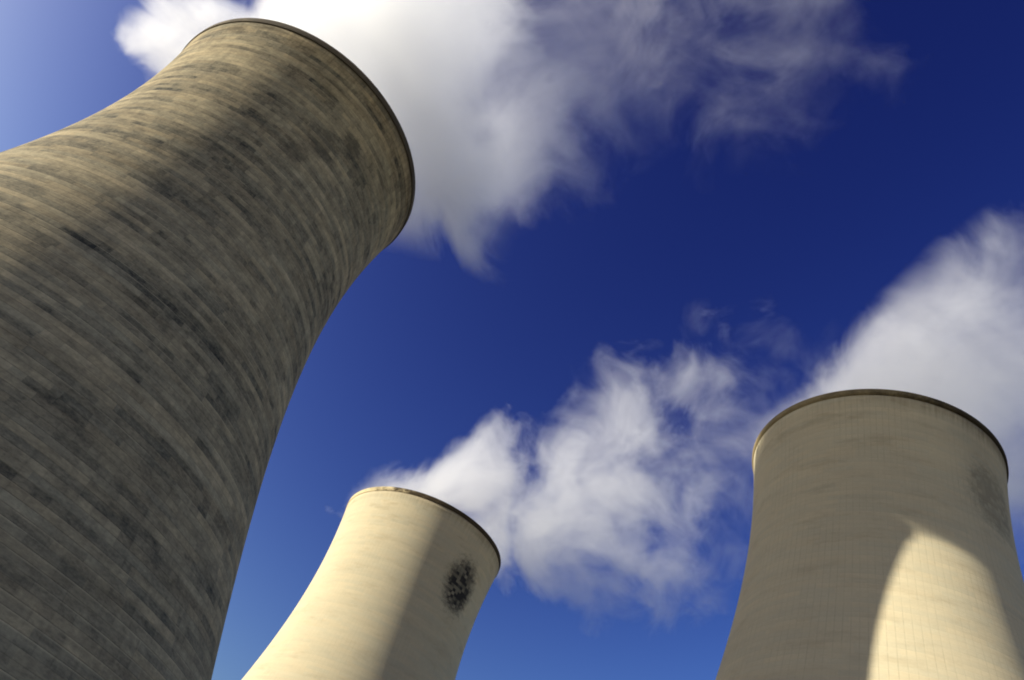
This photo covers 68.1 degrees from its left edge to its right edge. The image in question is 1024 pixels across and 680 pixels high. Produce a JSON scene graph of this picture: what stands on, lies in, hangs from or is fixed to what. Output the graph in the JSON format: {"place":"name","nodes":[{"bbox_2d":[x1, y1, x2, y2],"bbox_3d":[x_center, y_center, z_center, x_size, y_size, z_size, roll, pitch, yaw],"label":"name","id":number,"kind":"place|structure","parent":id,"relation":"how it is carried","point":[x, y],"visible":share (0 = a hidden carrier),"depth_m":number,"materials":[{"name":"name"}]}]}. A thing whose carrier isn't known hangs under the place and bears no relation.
{"place":"outdoors","nodes":[
{"label":"outdoors","id":0,"kind":"place"},
{"bbox_2d":[0,0,1023,679],"label":"sky","id":1,"kind":"structure","parent":0,"point":[637,235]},
{"label":"ground","id":2,"kind":"structure","parent":0,"visible":0},
{"bbox_2d":[0,18,414,679],"bbox_3d":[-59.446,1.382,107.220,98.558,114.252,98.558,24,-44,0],"label":"cooling tower","id":3,"kind":"structure","parent":2,"relation":"on","point":[202,230],"depth_m":86.06,"materials":[{"name":"grey concrete"}]},
{"bbox_2d":[242,486,500,679],"bbox_3d":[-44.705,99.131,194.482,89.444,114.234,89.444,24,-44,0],"label":"cooling tower","id":4,"kind":"structure","parent":2,"relation":"on","point":[398,588],"depth_m":199.94,"materials":[{"name":"beige concrete"}]},
{"bbox_2d":[715,389,1023,679],"bbox_3d":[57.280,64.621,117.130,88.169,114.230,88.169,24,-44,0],"label":"cooling tower","id":5,"kind":"structure","parent":2,"relation":"on","point":[882,546],"depth_m":122.06,"materials":[{"name":"concrete"}]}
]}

